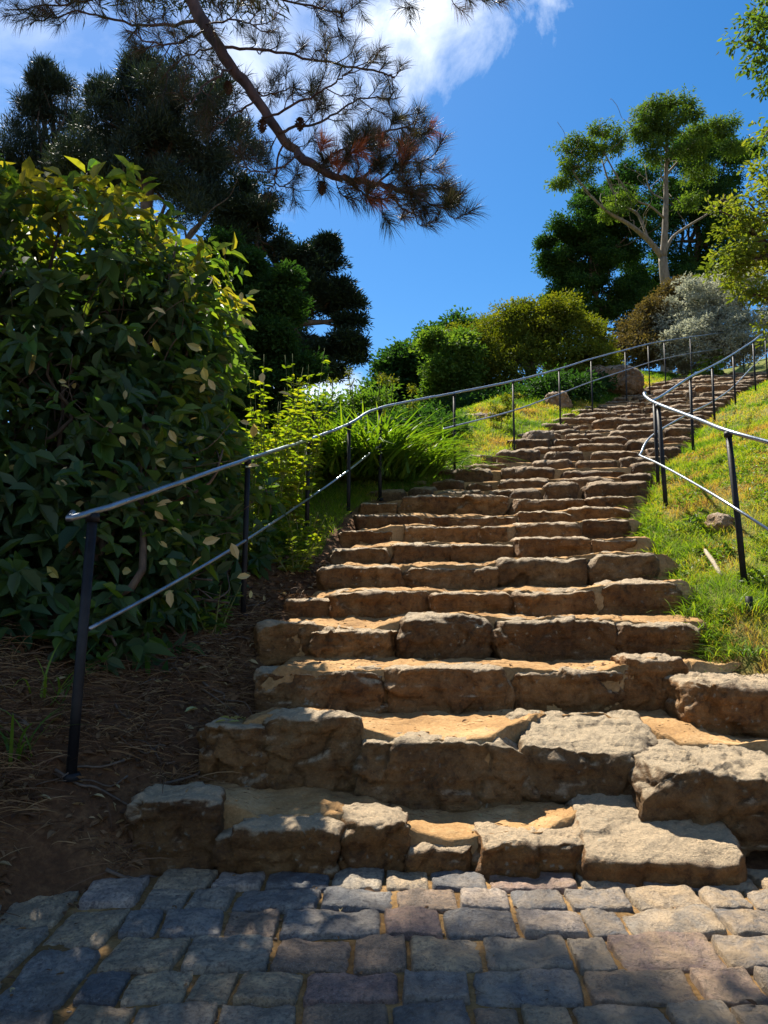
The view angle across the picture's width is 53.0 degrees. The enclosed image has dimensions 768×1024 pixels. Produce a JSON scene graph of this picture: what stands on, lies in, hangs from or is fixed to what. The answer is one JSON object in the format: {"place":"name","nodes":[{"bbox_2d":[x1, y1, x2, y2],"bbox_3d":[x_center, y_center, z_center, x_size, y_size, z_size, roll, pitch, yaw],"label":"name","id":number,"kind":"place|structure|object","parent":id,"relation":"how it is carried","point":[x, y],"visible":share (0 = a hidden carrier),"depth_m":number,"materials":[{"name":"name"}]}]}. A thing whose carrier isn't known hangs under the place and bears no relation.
{"place":"outdoors","nodes":[
{"label":"outdoors","id":0,"kind":"place"},
{"bbox_2d":[0,867,767,1023],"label":"cobbled path","id":1,"kind":"structure","parent":0,"point":[665,946],"depth_m":2.90,"materials":[{"name":"stone"}]},
{"bbox_2d":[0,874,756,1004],"bbox_3d":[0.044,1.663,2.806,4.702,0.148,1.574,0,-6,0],"label":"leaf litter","id":2,"kind":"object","parent":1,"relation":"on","point":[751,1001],"visible":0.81,"depth_m":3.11,"materials":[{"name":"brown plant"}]},
{"bbox_2d":[0,876,757,1017],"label":"pine needles","id":3,"kind":"object","parent":1,"relation":"on","point":[303,939],"visible":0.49,"depth_m":3.10,"materials":[{"name":"brown plant"}]},
{"bbox_2d":[0,869,767,1023],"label":"sand joints","id":4,"kind":"object","parent":1,"relation":"attached to","point":[109,946],"visible":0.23,"depth_m":2.88,"materials":[{"name":"grey sand"}]},
{"bbox_2d":[47,882,767,1023],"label":"grit","id":5,"kind":"object","parent":1,"relation":"on","point":[135,974],"visible":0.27,"depth_m":2.96,"materials":[{"name":"grey gravel"}]},
{"bbox_2d":[0,357,767,914],"bbox_3d":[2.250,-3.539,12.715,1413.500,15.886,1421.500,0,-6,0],"label":"hillside","id":6,"kind":"structure","parent":0,"point":[44,863],"depth_m":4.18,"materials":[{"name":"brown soil"}]},
{"bbox_2d":[0,704,97,766],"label":"grass tuft","id":7,"kind":"object","parent":6,"relation":"on","point":[10,748],"visible":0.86,"depth_m":3.74,"materials":[{"name":"green plant"}]},
{"bbox_2d":[0,50,110,193],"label":"pine tree","id":8,"kind":"object","parent":6,"relation":"on","point":[48,83],"visible":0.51,"depth_m":17.88,"materials":[{"name":"green plant"}]},
{"bbox_2d":[7,640,118,704],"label":"grass tuft","id":9,"kind":"object","parent":6,"relation":"on","point":[44,691],"visible":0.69,"depth_m":4.18,"materials":[{"name":"green plant"}]},
{"bbox_2d":[0,600,269,878],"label":"twigs","id":10,"kind":"object","parent":6,"relation":"on","point":[108,870],"visible":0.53,"depth_m":4.13,"materials":[{"name":"brown wood"}]},
{"bbox_2d":[0,153,296,681],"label":"broadleaf shrub","id":11,"kind":"object","parent":6,"relation":"on","point":[123,371],"visible":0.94,"depth_m":5.25,"materials":[{"name":"green plant"}]},
{"bbox_2d":[35,43,272,246],"bbox_3d":[-4.647,-4.679,15.747,4.676,10.229,3.501,0,-6,0],"label":"pine tree","id":12,"kind":"object","parent":6,"relation":"on","point":[122,114],"visible":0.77,"depth_m":15.48,"materials":[{"name":"green plant"}]},
{"bbox_2d":[0,554,331,919],"bbox_3d":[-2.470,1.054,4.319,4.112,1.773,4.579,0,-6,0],"label":"dry litter","id":13,"kind":"object","parent":6,"relation":"on","point":[7,656],"visible":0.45,"depth_m":4.30,"materials":[{"name":"brown plant"}]},
{"bbox_2d":[185,706,197,711],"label":"fallen leaves","id":14,"kind":"object","parent":13,"relation":"on","point":[190,708],"visible":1,"depth_m":4.36,"materials":[{"name":"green plant"}]},
{"bbox_2d":[183,584,242,633],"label":"leafy plant","id":15,"kind":"object","parent":6,"relation":"on","point":[214,616],"visible":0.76,"depth_m":5.60,"materials":[{"name":"green plant"}]},
{"bbox_2d":[226,443,268,568],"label":"leafy plant","id":16,"kind":"object","parent":6,"relation":"on","point":[250,546],"visible":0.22,"depth_m":6.80,"materials":[{"name":"green plant"}]},
{"bbox_2d":[0,0,526,243],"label":"pine tree","id":17,"kind":"object","parent":6,"relation":"on","point":[417,196],"visible":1,"depth_m":5.37,"materials":[{"name":"green plant"}]},
{"bbox_2d":[196,222,332,464],"bbox_3d":[-2.068,-2.333,12.201,2.528,4.706,1.708,0,-6,0],"label":"leafy tree","id":18,"kind":"object","parent":6,"relation":"on","point":[281,306],"visible":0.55,"depth_m":12.07,"materials":[{"name":"green plant"}]},
{"bbox_2d":[241,366,304,543],"bbox_3d":[-1.129,-0.673,7.775,0.684,2.056,0.596,0,-6,0],"label":"leafy plant","id":19,"kind":"object","parent":6,"relation":"on","point":[285,469],"visible":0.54,"depth_m":7.72,"materials":[{"name":"green plant"}]},
{"bbox_2d":[249,403,323,527],"bbox_3d":[-1.065,-0.500,8.253,0.875,1.369,1.033,0,-6,0],"label":"leafy plant","id":20,"kind":"object","parent":6,"relation":"on","point":[290,494],"visible":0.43,"depth_m":8.08,"materials":[{"name":"green plant"}]},
{"bbox_2d":[204,164,374,388],"bbox_3d":[-2.227,-3.985,16.504,4.096,7.290,2.127,0,-6,0],"label":"cypress tree","id":21,"kind":"object","parent":6,"relation":"on","point":[336,299],"visible":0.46,"depth_m":16.34,"materials":[{"name":"green plant"}]},
{"bbox_2d":[269,536,320,572],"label":"leafy plant","id":22,"kind":"object","parent":6,"relation":"on","point":[301,565],"visible":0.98,"depth_m":6.78,"materials":[{"name":"green plant"}]},
{"bbox_2d":[198,380,408,478],"bbox_3d":[-1.774,-2.058,20.367,8.585,2.902,3.750,0,-6,0],"label":"leafy tree","id":23,"kind":"object","parent":6,"relation":"on","point":[369,398],"visible":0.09,"depth_m":19.73,"materials":[{"name":"plant"}]},
{"bbox_2d":[277,514,329,553],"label":"leafy plant","id":24,"kind":"object","parent":6,"relation":"on","point":[304,532],"visible":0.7,"depth_m":7.33,"materials":[{"name":"green plant"}]},
{"bbox_2d":[280,348,333,506],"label":"leafy plant","id":25,"kind":"object","parent":6,"relation":"on","point":[297,415],"visible":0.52,"depth_m":9.02,"materials":[{"name":"green plant"}]},
{"bbox_2d":[277,378,338,489],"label":"leafy plant","id":26,"kind":"object","parent":6,"relation":"on","point":[289,421],"visible":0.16,"depth_m":9.50,"materials":[{"name":"green plant"}]},
{"bbox_2d":[228,483,390,555],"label":"grass","id":27,"kind":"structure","parent":6,"relation":"on","point":[339,509],"depth_m":8.67,"materials":[{"name":"green plant"}]},
{"bbox_2d":[239,372,453,479],"bbox_3d":[-0.836,-1.139,10.060,3.728,1.431,3.327,0,-6,0],"label":"agapanthus clump","id":28,"kind":"object","parent":6,"relation":"on","point":[331,463],"visible":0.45,"depth_m":9.51,"materials":[{"name":"green plant"}]},
{"bbox_2d":[247,401,476,483],"bbox_3d":[-0.647,-1.163,13.075,4.489,1.843,2.688,0,-6,0],"label":"dark bush","id":29,"kind":"object","parent":6,"relation":"on","point":[438,416],"visible":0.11,"depth_m":12.71,"materials":[{"name":"green plant"}]},
{"bbox_2d":[258,366,508,480],"bbox_3d":[-0.023,-1.200,10.114,3.768,1.560,3.725,5,-8,-37],"label":"agapanthus clump","id":30,"kind":"object","parent":6,"relation":"on","point":[408,457],"visible":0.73,"depth_m":9.66,"materials":[{"name":"green plant"}]},
{"bbox_2d":[63,332,744,781],"bbox_3d":[3.993,-2.074,14.206,1.865,9.168,23.037,-4,-8,33],"label":"handrail","id":31,"kind":"object","parent":6,"relation":"on","point":[91,520],"visible":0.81,"depth_m":5.31,"materials":[{"name":"black metal"}]},
{"bbox_2d":[354,335,457,411],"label":"dark bush","id":32,"kind":"object","parent":6,"relation":"on","point":[397,359],"visible":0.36,"depth_m":22.12,"materials":[{"name":"green plant"}]},
{"bbox_2d":[398,323,489,411],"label":"bush","id":33,"kind":"object","parent":6,"relation":"on","point":[449,366],"visible":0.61,"depth_m":18.11,"materials":[{"name":"green plant"}]},
{"bbox_2d":[124,372,767,887],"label":"stone staircase","id":34,"kind":"structure","parent":6,"relation":"on","point":[622,774],"depth_m":4.75,"materials":[{"name":"beige stone"}]},
{"bbox_2d":[216,716,245,722],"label":"fallen leaves","id":35,"kind":"object","parent":34,"relation":"on","point":[235,717],"visible":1,"depth_m":4.33,"materials":[{"name":"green plant"}]},
{"bbox_2d":[213,467,713,825],"bbox_3d":[1.393,0.485,7.687,4.889,3.252,7.605,0,-6,0],"label":"grit","id":36,"kind":"object","parent":34,"relation":"on","point":[463,661],"visible":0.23,"depth_m":4.96,"materials":[{"name":"beige gravel"}]},
{"bbox_2d":[205,462,758,831],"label":"leaf litter","id":37,"kind":"object","parent":34,"relation":"on","point":[480,814],"visible":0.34,"depth_m":4.99,"materials":[{"name":"brown plant"}]},
{"bbox_2d":[211,467,759,826],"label":"pine needles","id":38,"kind":"object","parent":34,"relation":"on","point":[445,662],"visible":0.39,"depth_m":5.07,"materials":[{"name":"brown plant"}]},
{"bbox_2d":[406,305,498,342],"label":"dark bush","id":39,"kind":"object","parent":6,"relation":"on","point":[455,316],"visible":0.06,"depth_m":27.35,"materials":[{"name":"green plant"}]},
{"bbox_2d":[382,399,524,470],"bbox_3d":[0.437,-1.045,10.744,2.342,0.972,2.841,-6,-8,42],"label":"agapanthus clump","id":40,"kind":"object","parent":6,"relation":"on","point":[437,453],"visible":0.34,"depth_m":10.36,"materials":[{"name":"green plant"}]},
{"bbox_2d":[466,412,493,419],"bbox_3d":[1.803,-1.546,14.480,0.835,0.647,0.657,0,-6,0],"label":"boulder","id":41,"kind":"object","parent":6,"relation":"on","point":[479,414],"visible":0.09,"depth_m":14.27,"materials":[{"name":"beige stone"}]},
{"bbox_2d":[285,369,683,500],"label":"grass","id":42,"kind":"structure","parent":6,"relation":"on","point":[658,375],"depth_m":13.91,"materials":[{"name":"green plant"}]},
{"bbox_2d":[487,392,517,427],"bbox_3d":[2.086,-1.760,13.661,0.567,0.752,0.398,-2,-7,21],"label":"sapling","id":43,"kind":"object","parent":6,"relation":"on","point":[503,409],"visible":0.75,"depth_m":13.64,"materials":[{"name":"green plant"}]},
{"bbox_2d":[420,362,620,413],"bbox_3d":[3.028,-2.403,17.548,5.059,2.229,2.802,0,-6,0],"label":"dark bush","id":44,"kind":"object","parent":6,"relation":"on","point":[546,384],"visible":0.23,"depth_m":16.90,"materials":[{"name":"green plant"}]},
{"bbox_2d":[445,288,628,393],"bbox_3d":[3.890,-3.917,19.611,4.790,3.109,3.690,0,-6,0],"label":"olive bush","id":45,"kind":"object","parent":6,"relation":"on","point":[551,332],"visible":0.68,"depth_m":18.86,"materials":[{"name":"green plant"}]},
{"bbox_2d":[522,430,554,441],"bbox_3d":[2.572,-1.226,12.818,0.552,0.277,0.464,0,-6,0],"label":"boulder","id":46,"kind":"object","parent":6,"relation":"on","point":[541,434],"visible":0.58,"depth_m":12.65,"materials":[{"name":"beige stone"}]},
{"bbox_2d":[544,391,572,409],"bbox_3d":[3.684,-2.255,16.318,0.614,0.640,0.557,0,-6,0],"label":"boulder","id":47,"kind":"object","parent":6,"relation":"on","point":[565,402],"visible":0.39,"depth_m":16.15,"materials":[{"name":"stone"}]},
{"bbox_2d":[529,178,662,359],"bbox_3d":[11.181,-10.844,39.462,7.215,12.960,4.610,0,-6,0],"label":"dark tree","id":48,"kind":"object","parent":6,"relation":"on","point":[568,245],"visible":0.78,"depth_m":39.05,"materials":[{"name":"green plant"}]},
{"bbox_2d":[586,365,644,395],"bbox_3d":[5.562,-3.181,18.864,1.595,0.863,1.082,0,-6,0],"label":"boulder","id":49,"kind":"object","parent":6,"relation":"on","point":[635,380],"visible":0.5,"depth_m":18.46,"materials":[{"name":"stone"}]},
{"bbox_2d":[543,83,754,372],"bbox_3d":[12.131,-12.041,34.658,10.215,14.385,3.877,3,-7,-23],"label":"gum tree","id":50,"kind":"object","parent":6,"relation":"on","point":[652,129],"visible":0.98,"depth_m":34.76,"materials":[{"name":"green plant"}]},
{"bbox_2d":[609,275,700,369],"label":"bronze bush","id":51,"kind":"object","parent":6,"relation":"on","point":[640,333],"visible":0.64,"depth_m":24.35,"materials":[{"name":"brown plant"}]},
{"bbox_2d":[646,598,714,616],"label":"grass tuft","id":52,"kind":"object","parent":6,"relation":"on","point":[684,609],"visible":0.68,"depth_m":5.81,"materials":[{"name":"green plant"}]},
{"bbox_2d":[596,124,767,371],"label":"dark tree","id":53,"kind":"object","parent":6,"relation":"on","point":[688,261],"visible":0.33,"depth_m":42.22,"materials":[{"name":"green plant"}]},
{"bbox_2d":[668,362,707,377],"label":"leafy plant","id":54,"kind":"object","parent":6,"relation":"on","point":[697,370],"visible":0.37,"depth_m":22.38,"materials":[{"name":"green plant"}]},
{"bbox_2d":[623,417,767,673],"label":"grass","id":55,"kind":"structure","parent":6,"relation":"on","point":[707,446],"depth_m":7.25,"materials":[{"name":"green plant"}]},
{"bbox_2d":[638,331,767,583],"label":"handrail","id":56,"kind":"object","parent":6,"relation":"on","point":[658,434],"visible":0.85,"depth_m":8.16,"materials":[{"name":"metal"}]},
{"bbox_2d":[646,266,767,374],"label":"silver bush","id":57,"kind":"object","parent":6,"relation":"on","point":[708,313],"visible":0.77,"depth_m":23.52,"materials":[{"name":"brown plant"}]},
{"bbox_2d":[696,620,729,641],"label":"grass tuft","id":58,"kind":"object","parent":6,"relation":"on","point":[709,635],"visible":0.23,"depth_m":5.47,"materials":[{"name":"green plant"}]},
{"bbox_2d":[703,549,723,577],"bbox_3d":[2.774,0.427,6.492,0.038,0.274,0.607,-1,-6,11],"label":"stick","id":59,"kind":"object","parent":6,"relation":"on","point":[710,558],"visible":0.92,"depth_m":6.47,"materials":[{"name":"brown wood"}]},
{"bbox_2d":[698,349,729,374],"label":"leafy plant","id":60,"kind":"object","parent":6,"relation":"on","point":[717,370],"visible":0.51,"depth_m":22.66,"materials":[{"name":"green plant"}]},
{"bbox_2d":[704,512,733,531],"bbox_3d":[3.180,0.118,7.279,0.283,0.235,0.261,3,-7,-23],"label":"stone","id":61,"kind":"object","parent":6,"relation":"on","point":[724,520],"visible":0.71,"depth_m":7.19,"materials":[{"name":"beige stone"}]},
{"bbox_2d":[691,640,767,657],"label":"grass tuft","id":62,"kind":"object","parent":6,"relation":"on","point":[746,649],"visible":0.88,"depth_m":5.15,"materials":[{"name":"green plant"}]},
{"bbox_2d":[692,120,767,347],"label":"leafy tree","id":63,"kind":"object","parent":6,"relation":"on","point":[753,228],"visible":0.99,"depth_m":9.91,"materials":[{"name":"green plant"}]},
{"bbox_2d":[696,380,767,443],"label":"grass","id":64,"kind":"structure","parent":6,"relation":"on","point":[748,394],"depth_m":13.96,"materials":[{"name":"green plant"}]},
{"bbox_2d":[715,0,767,163],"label":"leafy tree","id":65,"kind":"object","parent":6,"relation":"on","point":[758,26],"visible":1,"depth_m":7.01,"materials":[{"name":"green plant"}]},
{"bbox_2d":[720,588,767,612],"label":"grass tuft","id":66,"kind":"object","parent":6,"relation":"on","point":[758,602],"visible":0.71,"depth_m":5.55,"materials":[{"name":"green plant"}]},
{"bbox_2d":[745,596,753,615],"bbox_3d":[2.638,0.698,5.557,0.053,0.180,0.056,0,-6,0],"label":"post stub","id":67,"kind":"object","parent":6,"relation":"on","point":[749,599],"visible":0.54,"depth_m":5.54,"materials":[{"name":"black paint"}]},
{"bbox_2d":[0,0,767,421],"label":"sky","id":68,"kind":"structure","parent":0,"point":[505,83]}
]}

